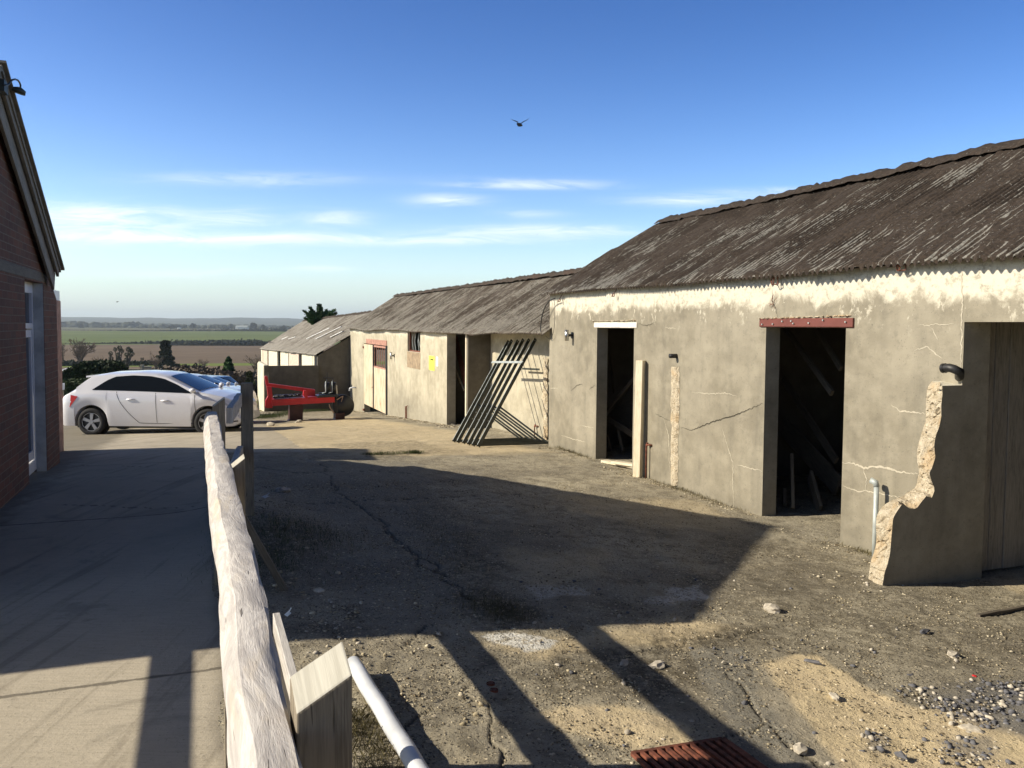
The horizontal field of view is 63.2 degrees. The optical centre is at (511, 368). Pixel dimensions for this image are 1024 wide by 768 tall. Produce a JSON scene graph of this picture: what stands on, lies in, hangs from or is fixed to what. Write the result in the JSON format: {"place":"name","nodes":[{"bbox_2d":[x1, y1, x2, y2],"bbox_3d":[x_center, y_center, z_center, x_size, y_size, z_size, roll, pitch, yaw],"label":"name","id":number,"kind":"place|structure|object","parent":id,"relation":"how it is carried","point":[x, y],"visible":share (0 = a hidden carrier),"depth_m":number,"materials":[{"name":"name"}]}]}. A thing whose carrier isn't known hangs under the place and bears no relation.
{"place":"outdoors","nodes":[
{"label":"outdoors","id":0,"kind":"place"},
{"bbox_2d":[0,419,307,767],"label":"path","id":1,"kind":"structure","parent":0,"point":[110,654],"depth_m":4.82,"materials":[{"name":"concrete"}]},
{"bbox_2d":[0,60,64,508],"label":"brick building","id":2,"kind":"structure","parent":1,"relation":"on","point":[29,250],"depth_m":8.34,"materials":[{"name":"brick"}]},
{"bbox_2d":[0,78,25,95],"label":"gooseneck lamp","id":3,"kind":"object","parent":2,"relation":"attached to","point":[4,84],"visible":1,"depth_m":7.14,"materials":[{"name":"black metal"}]},
{"bbox_2d":[25,282,36,475],"bbox_3d":[-5.316,0.126,8.974,0.060,2.160,1.420,-1,3,-21],"label":"glazed door","id":4,"kind":"structure","parent":2,"relation":"attached to","point":[30,375],"depth_m":9.52,"materials":[{"name":"white plastic"}]},
{"bbox_2d":[26,330,33,461],"bbox_3d":[-5.319,0.325,8.994,0.042,1.480,1.239,-1,3,-21],"label":"door leaf","id":5,"kind":"structure","parent":4,"relation":"in","point":[28,332],"depth_m":9.52,"materials":[{"name":"white plastic"}]},
{"bbox_2d":[54,290,63,451],"bbox_3d":[-8.512,0.237,11.152,4.100,3.560,2.386,-1,3,-21],"label":"drainpipe","id":6,"kind":"object","parent":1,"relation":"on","point":[60,387],"visible":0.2,"depth_m":12.74,"materials":[{"name":"brown plastic"}]},
{"bbox_2d":[63,370,259,434],"bbox_3d":[-8.027,0.756,19.175,4.007,1.457,1.952,0,3,0],"label":"parked car","id":7,"kind":"object","parent":1,"relation":"on","point":[99,404],"visible":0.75,"depth_m":18.34,"materials":[{"name":"white paint"}]},
{"bbox_2d":[190,373,240,390],"bbox_3d":[-10.736,0.870,27.588,3.987,1.457,1.963,0,3,0],"label":"parked car","id":8,"kind":"object","parent":1,"relation":"on","point":[213,380],"visible":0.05,"depth_m":27.79,"materials":[{"name":"white paint"}]},
{"bbox_2d":[61,325,288,331],"bbox_3d":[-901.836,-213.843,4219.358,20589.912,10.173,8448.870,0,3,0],"label":"field","id":9,"kind":"structure","parent":0,"point":[84,329],"depth_m":2128.17,"materials":[{"name":"plant"}]},
{"bbox_2d":[61,321,142,327],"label":"wood","id":10,"kind":"object","parent":9,"relation":"on","point":[99,324],"visible":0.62,"depth_m":2554.02,"materials":[{"name":"green plant"}]},
{"bbox_2d":[61,328,286,331],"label":"field hedge","id":11,"kind":"object","parent":9,"relation":"on","point":[264,329],"visible":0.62,"depth_m":1774.75,"materials":[{"name":"green plant"}]},
{"bbox_2d":[127,323,295,328],"bbox_3d":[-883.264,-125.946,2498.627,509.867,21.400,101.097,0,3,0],"label":"wood","id":12,"kind":"object","parent":9,"relation":"on","point":[221,326],"visible":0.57,"depth_m":2465.42,"materials":[{"name":"green plant"}]},
{"bbox_2d":[235,325,248,328],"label":"barn","id":13,"kind":"structure","parent":9,"relation":"on","point":[241,327],"depth_m":2277.59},
{"bbox_2d":[250,323,256,328],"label":"skyline tree","id":14,"kind":"object","parent":9,"relation":"on","point":[253,325],"visible":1,"depth_m":2292.69,"materials":[{"name":"plant"}]},
{"bbox_2d":[61,317,303,325],"bbox_3d":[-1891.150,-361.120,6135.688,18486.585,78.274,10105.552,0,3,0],"label":"hills","id":15,"kind":"structure","parent":0,"point":[248,321],"depth_m":6288.38,"materials":[{"name":"grey"}]},
{"bbox_2d":[61,331,340,344],"bbox_3d":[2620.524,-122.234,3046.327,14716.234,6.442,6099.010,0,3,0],"label":"green field","id":16,"kind":"structure","parent":0,"point":[113,336],"depth_m":1239.63,"materials":[{"name":"plant"}]},
{"bbox_2d":[64,338,260,343],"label":"field hedge","id":17,"kind":"object","parent":16,"relation":"on","point":[159,342],"visible":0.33,"depth_m":855.17,"materials":[{"name":"green plant"}]},
{"bbox_2d":[62,345,383,372],"bbox_3d":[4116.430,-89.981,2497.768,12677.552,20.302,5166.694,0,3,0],"label":"ploughed field","id":18,"kind":"structure","parent":0,"point":[194,354],"depth_m":525.19,"materials":[{"name":"soil"}]},
{"bbox_2d":[62,343,67,361],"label":"bare tree","id":19,"kind":"object","parent":18,"relation":"on","point":[63,351],"visible":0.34,"depth_m":240.39,"materials":[{"name":"brown plant"}]},
{"bbox_2d":[69,338,95,361],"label":"bare tree","id":20,"kind":"object","parent":18,"relation":"on","point":[82,350],"visible":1,"depth_m":239.20,"materials":[{"name":"brown plant"}]},
{"bbox_2d":[113,345,123,360],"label":"ivy clad tree","id":21,"kind":"object","parent":18,"relation":"on","point":[120,349],"visible":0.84,"depth_m":200.01,"materials":[{"name":"green plant"}]},
{"bbox_2d":[124,346,134,366],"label":"ivy clad tree","id":22,"kind":"object","parent":18,"relation":"on","point":[129,355],"visible":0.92,"depth_m":190.03,"materials":[{"name":"green plant"}]},
{"bbox_2d":[139,357,147,368],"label":"round bush","id":23,"kind":"object","parent":18,"relation":"on","point":[143,363],"visible":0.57,"depth_m":200.17,"materials":[{"name":"green plant"}]},
{"bbox_2d":[149,351,163,367],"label":"bare tree","id":24,"kind":"object","parent":18,"relation":"on","point":[155,361],"visible":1,"depth_m":195.05,"materials":[{"name":"brown plant"}]},
{"bbox_2d":[154,340,179,367],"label":"cedar tree","id":25,"kind":"object","parent":18,"relation":"on","point":[165,351],"visible":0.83,"depth_m":209.19,"materials":[{"name":"green plant"}]},
{"bbox_2d":[198,359,209,366],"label":"bare tree","id":26,"kind":"object","parent":18,"relation":"on","point":[204,363],"visible":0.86,"depth_m":200.39,"materials":[{"name":"brown plant"}]},
{"bbox_2d":[160,340,270,345],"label":"field hedge","id":27,"kind":"object","parent":18,"relation":"on","point":[231,343],"visible":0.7,"depth_m":796.88,"materials":[{"name":"green plant"}]},
{"bbox_2d":[62,361,383,366],"bbox_3d":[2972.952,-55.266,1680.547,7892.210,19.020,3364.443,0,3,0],"label":"meadow","id":28,"kind":"structure","parent":0,"point":[222,364],"depth_m":341.10,"materials":[{"name":"plant"}]},
{"bbox_2d":[62,359,156,365],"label":"field hedge","id":29,"kind":"object","parent":28,"relation":"on","point":[72,361],"visible":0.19,"depth_m":328.48,"materials":[{"name":"green plant"}]},
{"bbox_2d":[359,449,423,455],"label":"grass","id":30,"kind":"structure","parent":0,"point":[412,451],"depth_m":12.19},
{"bbox_2d":[0,0,1023,318],"label":"sky","id":31,"kind":"structure","parent":0,"point":[193,158],"materials":[{"name":"blue"}]},
{"bbox_2d":[204,409,1023,767],"bbox_3d":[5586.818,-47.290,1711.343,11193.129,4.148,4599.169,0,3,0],"label":"yard","id":32,"kind":"structure","parent":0,"point":[334,447],"depth_m":5.31,"materials":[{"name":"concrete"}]},
{"bbox_2d":[203,382,351,767],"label":"timber fence","id":33,"kind":"object","parent":32,"relation":"on","point":[280,711],"visible":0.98,"depth_m":1.27,"materials":[{"name":"wood"}]},
{"bbox_2d":[276,487,290,492],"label":"stone","id":34,"kind":"object","parent":32,"relation":"on","point":[282,489],"visible":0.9,"depth_m":8.37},
{"bbox_2d":[257,361,318,411],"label":"wall","id":35,"kind":"structure","parent":32,"relation":"on","point":[304,376],"depth_m":31.71,"materials":[{"name":"paint"}]},
{"bbox_2d":[255,408,330,418],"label":"grass","id":36,"kind":"structure","parent":32,"relation":"on","point":[269,415],"depth_m":26.81,"materials":[{"name":"plant"}]},
{"bbox_2d":[170,505,419,607],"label":"grass","id":37,"kind":"structure","parent":32,"relation":"on","point":[284,529],"depth_m":6.26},
{"bbox_2d":[264,372,353,420],"bbox_3d":[-5.763,0.803,23.633,2.476,1.440,1.269,-1,3,-21],"label":"farm machine","id":38,"kind":"object","parent":32,"relation":"on","point":[342,406],"visible":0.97,"depth_m":23.32,"materials":[{"name":"red paint"}]},
{"bbox_2d":[313,587,324,592],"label":"stone","id":39,"kind":"object","parent":32,"relation":"on","point":[319,589],"visible":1,"depth_m":5.20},
{"bbox_2d":[259,310,419,410],"bbox_3d":[-9.763,0.112,47.197,6.783,6.699,29.986,-1,3,-21],"label":"lean to shed","id":40,"kind":"object","parent":32,"relation":"on","point":[304,342],"visible":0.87,"depth_m":37.99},
{"bbox_2d":[263,349,268,364],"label":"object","id":41,"kind":"structure","parent":40,"relation":"in","point":[265,352],"depth_m":55.55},
{"bbox_2d":[289,352,300,365],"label":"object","id":42,"kind":"structure","parent":40,"relation":"in","point":[294,358],"depth_m":39.63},
{"bbox_2d":[352,695,405,767],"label":"grass","id":43,"kind":"structure","parent":32,"relation":"on","point":[356,721],"depth_m":3.32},
{"bbox_2d":[348,656,428,767],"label":"waste pipe","id":44,"kind":"object","parent":32,"relation":"on","point":[404,746],"visible":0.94,"depth_m":3.42,"materials":[{"name":"plastic"}]},
{"bbox_2d":[355,411,458,427],"bbox_3d":[-3.655,1.451,24.923,0.461,0.948,12.993,-1,3,-21],"label":"rubble","id":45,"kind":"object","parent":32,"relation":"on","point":[451,426],"visible":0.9,"depth_m":22.72,"materials":[{"name":"gravel"}]},
{"bbox_2d":[260,542,631,766],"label":"rubble","id":46,"kind":"object","parent":32,"relation":"on","point":[627,731],"visible":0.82,"depth_m":4.62,"materials":[{"name":"stone"}]},
{"bbox_2d":[345,266,584,439],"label":"byre","id":47,"kind":"structure","parent":32,"relation":"on","point":[484,321],"depth_m":20.21,"materials":[{"name":"paint"}]},
{"bbox_2d":[362,339,387,414],"bbox_3d":[-4.633,0.303,28.078,0.158,2.596,4.003,-1,3,-21],"label":"stable door","id":48,"kind":"structure","parent":47,"relation":"attached to","point":[375,386],"depth_m":27.95,"materials":[{"name":"white paint"}]},
{"bbox_2d":[407,331,419,369],"bbox_3d":[-2.677,-0.548,23.012,0.112,1.058,1.455,-1,3,-21],"label":"barred window","id":49,"kind":"structure","parent":47,"relation":"attached to","point":[413,359],"depth_m":23.08,"materials":[{"name":"wood"}]},
{"bbox_2d":[429,356,434,370],"bbox_3d":[-2.052,-0.147,21.235,0.009,0.368,0.511,-1,3,-21],"label":"notice","id":50,"kind":"object","parent":47,"relation":"attached to","point":[431,362],"visible":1,"depth_m":21.24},
{"bbox_2d":[456,336,464,384],"bbox_3d":[-1.272,-0.218,20.464,0.020,1.168,1.056,-1,3,-21],"label":"leaning lath","id":51,"kind":"object","parent":47,"relation":"attached to","point":[460,361],"visible":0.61,"depth_m":20.42,"materials":[{"name":"wood"}]},
{"bbox_2d":[401,511,546,634],"bbox_3d":[-0.526,1.413,6.307,0.847,0.102,3.544,-1,3,-18],"label":"moss","id":52,"kind":"object","parent":32,"relation":"on","point":[497,607],"visible":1,"depth_m":5.20,"materials":[{"name":"green plant"}]},
{"bbox_2d":[452,340,525,441],"bbox_3d":[-0.090,0.382,15.873,1.072,1.832,2.508,2,3,23],"label":"steel frame","id":53,"kind":"object","parent":32,"relation":"on","point":[457,434],"visible":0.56,"depth_m":15.63,"materials":[{"name":"metal"}]},
{"bbox_2d":[456,339,531,442],"bbox_3d":[-0.008,0.376,15.694,1.080,1.841,2.508,2,3,23],"label":"steel frame","id":54,"kind":"object","parent":32,"relation":"on","point":[464,429],"visible":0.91,"depth_m":15.48,"materials":[{"name":"metal"}]},
{"bbox_2d":[491,361,522,362],"bbox_3d":[-0.107,-0.130,15.985,0.042,0.112,1.633,-1,3,-21],"label":"tie bar","id":55,"kind":"object","parent":54,"relation":"attached to","point":[507,362],"visible":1,"depth_m":15.94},
{"bbox_2d":[490,687,497,692],"bbox_3d":[-0.085,1.517,3.910,0.040,0.022,0.040,0,3,0],"label":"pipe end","id":56,"kind":"object","parent":32,"relation":"in","point":[494,690],"visible":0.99,"depth_m":3.90,"materials":[{"name":"metal"}]},
{"bbox_2d":[462,340,536,443],"bbox_3d":[0.092,0.385,15.431,1.053,1.827,2.386,2,3,24],"label":"steel frame","id":57,"kind":"object","parent":32,"relation":"on","point":[474,422],"visible":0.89,"depth_m":15.22,"materials":[{"name":"metal"}]},
{"bbox_2d":[522,368,539,369],"bbox_3d":[0.360,0.002,16.056,0.012,0.066,0.884,-1,3,-21],"label":"tie bar","id":58,"kind":"object","parent":57,"relation":"attached to","point":[530,368],"visible":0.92,"depth_m":16.02,"materials":[{"name":"grey metal"}]},
{"bbox_2d":[467,338,542,444],"bbox_3d":[0.194,0.377,15.157,1.053,1.839,2.392,2,3,24],"label":"steel frame","id":59,"kind":"object","parent":32,"relation":"on","point":[481,419],"visible":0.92,"depth_m":14.95,"materials":[{"name":"metal"}]},
{"bbox_2d":[471,338,548,446],"bbox_3d":[0.287,0.381,14.880,1.043,1.828,2.385,2,3,25],"label":"steel frame","id":60,"kind":"object","parent":32,"relation":"on","point":[489,414],"visible":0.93,"depth_m":14.70,"materials":[{"name":"metal"}]},
{"bbox_2d":[477,338,548,447],"bbox_3d":[0.370,0.382,14.633,1.006,1.830,2.267,2,3,27],"label":"steel frame","id":61,"kind":"object","parent":32,"relation":"on","point":[495,414],"visible":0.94,"depth_m":14.47,"materials":[{"name":"metal"}]},
{"bbox_2d":[606,434,611,449],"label":"leaning plank","id":62,"kind":"object","parent":32,"relation":"on","point":[608,441],"visible":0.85,"depth_m":13.17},
{"bbox_2d":[601,460,631,467],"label":"sill plank","id":63,"kind":"object","parent":32,"relation":"on","point":[606,461],"visible":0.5,"depth_m":12.07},
{"bbox_2d":[611,460,631,466],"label":"sill plank","id":64,"kind":"object","parent":63,"relation":"on","point":[622,463],"visible":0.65,"depth_m":11.80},
{"bbox_2d":[616,429,623,450],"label":"leaning plank","id":65,"kind":"object","parent":32,"relation":"on","point":[620,439],"visible":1,"depth_m":13.08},
{"bbox_2d":[607,415,632,436],"bbox_3d":[1.687,0.892,13.065,0.030,0.259,0.862,-1,3,-21],"label":"leaning plank","id":66,"kind":"object","parent":65,"relation":"on","point":[620,426],"visible":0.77,"depth_m":13.02,"materials":[{"name":"wood"}]},
{"bbox_2d":[620,659,628,665],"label":"stone","id":67,"kind":"object","parent":32,"relation":"on","point":[624,662],"visible":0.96,"depth_m":4.36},
{"bbox_2d":[633,360,645,477],"bbox_3d":[1.706,0.676,11.147,0.111,1.583,0.116,2,4,34],"label":"timber post","id":68,"kind":"object","parent":32,"relation":"on","point":[639,418],"visible":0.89,"depth_m":11.11,"materials":[{"name":"wood"}]},
{"bbox_2d":[648,660,664,669],"bbox_3d":[0.771,1.559,4.377,0.099,0.037,0.077,-2,4,-32],"label":"stone","id":69,"kind":"object","parent":32,"relation":"on","point":[658,664],"visible":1,"depth_m":4.36,"materials":[{"name":"stone"}]},
{"bbox_2d":[630,737,767,767],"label":"drain grate","id":70,"kind":"object","parent":32,"relation":"on","point":[720,752],"visible":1,"depth_m":3.36,"materials":[{"name":"metal"}]},
{"bbox_2d":[532,447,870,567],"bbox_3d":[1.774,1.492,10.555,0.490,0.092,7.715,-1,3,-21],"label":"rubble","id":71,"kind":"object","parent":32,"relation":"on","point":[658,484],"visible":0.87,"depth_m":9.51,"materials":[{"name":"stone"}]},
{"bbox_2d":[550,446,871,555],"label":"weeds","id":72,"kind":"object","parent":32,"relation":"on","point":[860,548],"visible":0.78,"depth_m":10.00,"materials":[{"name":"green plant"}]},
{"bbox_2d":[763,603,779,613],"bbox_3d":[1.722,1.591,5.519,0.096,0.067,0.125,0,3,0],"label":"stone","id":73,"kind":"object","parent":32,"relation":"on","point":[771,608],"visible":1,"depth_m":5.49,"materials":[{"name":"stone"}]},
{"bbox_2d":[539,138,1023,585],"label":"farm shed","id":74,"kind":"structure","parent":32,"relation":"on","point":[899,416],"depth_m":8.77,"materials":[{"name":"white paint"}]},
{"bbox_2d":[540,298,554,335],"bbox_3d":[0.595,-0.865,13.911,0.017,0.637,0.606,-1,3,-21],"label":"cable","id":75,"kind":"object","parent":74,"relation":"attached to","point":[543,312],"visible":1,"depth_m":14.09,"materials":[{"name":"black metal"}]},
{"bbox_2d":[565,330,572,340],"bbox_3d":[0.904,-0.537,13.257,0.130,0.176,0.070,-1,3,-21],"label":"wall light","id":76,"kind":"object","parent":74,"relation":"attached to","point":[567,335],"visible":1,"depth_m":13.22,"materials":[{"name":"metal"}]},
{"bbox_2d":[607,377,632,410],"bbox_3d":[1.708,0.407,13.133,0.030,0.594,0.853,-1,3,-21],"label":"leaning plank","id":77,"kind":"object","parent":74,"relation":"in","point":[620,394],"visible":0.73,"depth_m":13.10,"materials":[{"name":"wood"}]},
{"bbox_2d":[608,386,632,429],"bbox_3d":[1.797,0.595,13.710,0.030,0.721,0.898,-1,3,-21],"label":"wide panel","id":78,"kind":"object","parent":74,"relation":"in","point":[621,412],"visible":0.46,"depth_m":13.54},
{"bbox_2d":[645,442,651,478],"bbox_3d":[1.811,1.225,11.028,0.049,0.503,0.101,-2,4,-37],"label":"standpipe","id":79,"kind":"object","parent":74,"relation":"attached to","point":[647,444],"visible":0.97,"depth_m":11.04,"materials":[{"name":"metal"}]},
{"bbox_2d":[669,354,677,357],"bbox_3d":[2.024,-0.162,10.394,0.120,0.056,0.055,-1,3,-21],"label":"drain stub","id":80,"kind":"object","parent":74,"relation":"attached to","point":[673,355],"visible":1,"depth_m":10.37,"materials":[{"name":"black metal"}]},
{"bbox_2d":[783,328,833,395],"bbox_3d":[3.426,-0.116,9.645,0.035,0.775,1.048,0,3,-12],"label":"leaning plank","id":81,"kind":"object","parent":74,"relation":"in","point":[828,388],"visible":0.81,"depth_m":9.58,"materials":[{"name":"wood"}]},
{"bbox_2d":[781,376,838,463],"bbox_3d":[3.721,0.612,10.440,0.035,0.984,1.248,0,3,-14],"label":"leaning plank","id":82,"kind":"object","parent":74,"relation":"in","point":[814,426],"visible":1,"depth_m":10.37,"materials":[{"name":"wood"}]},
{"bbox_2d":[814,328,842,370],"bbox_3d":[3.652,-0.247,9.608,0.035,0.512,0.658,0,3,-7],"label":"leaning plank","id":83,"kind":"object","parent":74,"relation":"in","point":[829,349],"visible":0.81,"depth_m":9.56,"materials":[{"name":"wood"}]},
{"bbox_2d":[939,363,964,380],"bbox_3d":[3.476,0.029,6.494,0.203,0.145,0.164,-1,3,-21],"label":"drain elbow","id":84,"kind":"object","parent":74,"relation":"attached to","point":[958,371],"visible":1,"depth_m":6.45,"materials":[{"name":"metal"}]},
{"bbox_2d":[982,322,1023,570],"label":"board partition","id":85,"kind":"object","parent":74,"relation":"attached to","point":[1003,536],"visible":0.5,"depth_m":6.85,"materials":[{"name":"grey wood"}]},
{"bbox_2d":[782,489,786,506],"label":"leaning plank","id":86,"kind":"object","parent":32,"relation":"on","point":[784,500],"visible":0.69,"depth_m":9.33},
{"bbox_2d":[790,453,794,508],"bbox_3d":[3.090,1.234,9.165,0.035,0.582,0.332,1,3,13],"label":"leaning plank","id":87,"kind":"object","parent":32,"relation":"on","point":[792,480],"visible":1,"depth_m":9.14,"materials":[{"name":"wood"}]},
{"bbox_2d":[793,742,807,754],"bbox_3d":[1.219,1.613,3.526,0.070,0.044,0.070,-2,4,-41],"label":"stone","id":88,"kind":"object","parent":32,"relation":"on","point":[799,748],"visible":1,"depth_m":3.51,"materials":[{"name":"stone"}]},
{"bbox_2d":[781,419,841,494],"bbox_3d":[3.683,1.065,10.276,0.035,0.774,1.276,0,3,-13],"label":"leaning plank","id":89,"kind":"object","parent":32,"relation":"on","point":[825,471],"visible":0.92,"depth_m":10.20,"materials":[{"name":"wood"}]},
{"bbox_2d":[804,658,822,664],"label":"stone","id":90,"kind":"object","parent":32,"relation":"on","point":[813,661],"visible":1,"depth_m":4.60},
{"bbox_2d":[807,470,822,510],"bbox_3d":[3.400,1.383,9.340,0.035,0.449,0.481,1,3,3],"label":"leaning plank","id":91,"kind":"object","parent":32,"relation":"on","point":[815,494],"visible":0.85,"depth_m":9.31,"materials":[{"name":"wood"}]},
{"bbox_2d":[828,692,838,700],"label":"stone","id":92,"kind":"object","parent":32,"relation":"on","point":[834,696],"visible":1,"depth_m":4.12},
{"bbox_2d":[813,561,912,594],"bbox_3d":[2.737,1.642,6.549,0.680,0.062,0.902,-1,3,-25],"label":"rubble","id":93,"kind":"object","parent":32,"relation":"on","point":[866,582],"visible":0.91,"depth_m":6.39,"materials":[{"name":"stone"}]},
{"bbox_2d":[869,478,879,555],"bbox_3d":[3.159,1.331,7.268,0.055,0.761,0.087,-2,4,-43],"label":"standpipe","id":94,"kind":"object","parent":32,"relation":"on","point":[875,483],"visible":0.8,"depth_m":7.23,"materials":[{"name":"plastic"}]},
{"bbox_2d":[894,750,907,760],"bbox_3d":[1.654,1.646,3.534,0.030,0.040,0.064,-1,3,-30],"label":"stone","id":95,"kind":"object","parent":32,"relation":"on","point":[901,754],"visible":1,"depth_m":3.53,"materials":[{"name":"stone"}]},
{"bbox_2d":[920,629,929,633],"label":"stone","id":96,"kind":"object","parent":32,"relation":"on","point":[923,631],"visible":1,"depth_m":5.28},
{"bbox_2d":[947,650,958,658],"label":"stone","id":97,"kind":"object","parent":32,"relation":"on","point":[951,654],"visible":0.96,"depth_m":4.86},
{"bbox_2d":[957,724,984,733],"bbox_3d":[2.124,1.670,3.851,0.114,0.043,0.052,3,4,41],"label":"stone","id":98,"kind":"object","parent":32,"relation":"on","point":[972,728],"visible":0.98,"depth_m":3.84,"materials":[{"name":"stone"}]},
{"bbox_2d":[976,605,1023,616],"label":"stick","id":99,"kind":"object","parent":32,"relation":"on","point":[1002,611],"visible":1,"depth_m":5.82,"materials":[{"name":"wood"}]},
{"bbox_2d":[497,574,1023,767],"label":"gravel","id":100,"kind":"structure","parent":0,"point":[983,715],"depth_m":4.08,"materials":[{"name":"gravel"}]},
{"bbox_3d":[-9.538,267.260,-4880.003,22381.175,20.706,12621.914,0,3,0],"label":"grass slope","id":101,"kind":"structure","parent":0,"visible":0},
{"bbox_2d":[62,377,86,395],"bbox_3d":[-18.581,1.364,36.123,3.498,1.955,1.408,0,3,0],"label":"hedge","id":102,"kind":"object","parent":101,"relation":"on","point":[71,384],"visible":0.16,"depth_m":35.54,"materials":[{"name":"green plant"}]},
{"bbox_2d":[62,359,128,379],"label":"laurel hedge","id":103,"kind":"object","parent":101,"relation":"on","point":[82,369],"visible":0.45,"depth_m":44.85,"materials":[{"name":"green plant"}]},
{"bbox_2d":[139,362,257,394],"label":"garden shrubs","id":104,"kind":"object","parent":101,"relation":"on","point":[239,376],"visible":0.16,"depth_m":63.18,"materials":[{"name":"plant"}]},
{"bbox_2d":[208,375,239,385],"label":"parked car","id":105,"kind":"object","parent":101,"relation":"on","point":[229,379],"visible":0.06,"depth_m":41.10,"materials":[{"name":"blue paint"}]},
{"bbox_2d":[222,356,235,370],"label":"conifer bush","id":106,"kind":"object","parent":101,"relation":"on","point":[228,364],"visible":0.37,"depth_m":74.87,"materials":[{"name":"green plant"}]},
{"bbox_2d":[207,375,256,400],"bbox_3d":[-12.807,0.996,34.614,3.987,1.458,1.955,0,3,0],"label":"parked car","id":107,"kind":"object","parent":101,"relation":"on","point":[231,384],"visible":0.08,"depth_m":34.94,"materials":[{"name":"silver metal"}]},
{"bbox_2d":[245,370,255,384],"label":"evergreen bush","id":108,"kind":"object","parent":101,"relation":"on","point":[249,377],"visible":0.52,"depth_m":60.00,"materials":[{"name":"green plant"}]},
{"bbox_2d":[243,355,260,371],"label":"bare tree","id":109,"kind":"object","parent":101,"relation":"on","point":[254,362],"visible":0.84,"depth_m":150.07,"materials":[{"name":"brown plant"}]},
{"bbox_2d":[302,303,336,353],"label":"fir tree","id":110,"kind":"object","parent":101,"relation":"on","point":[313,316],"visible":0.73,"depth_m":51.46,"materials":[{"name":"green plant"}]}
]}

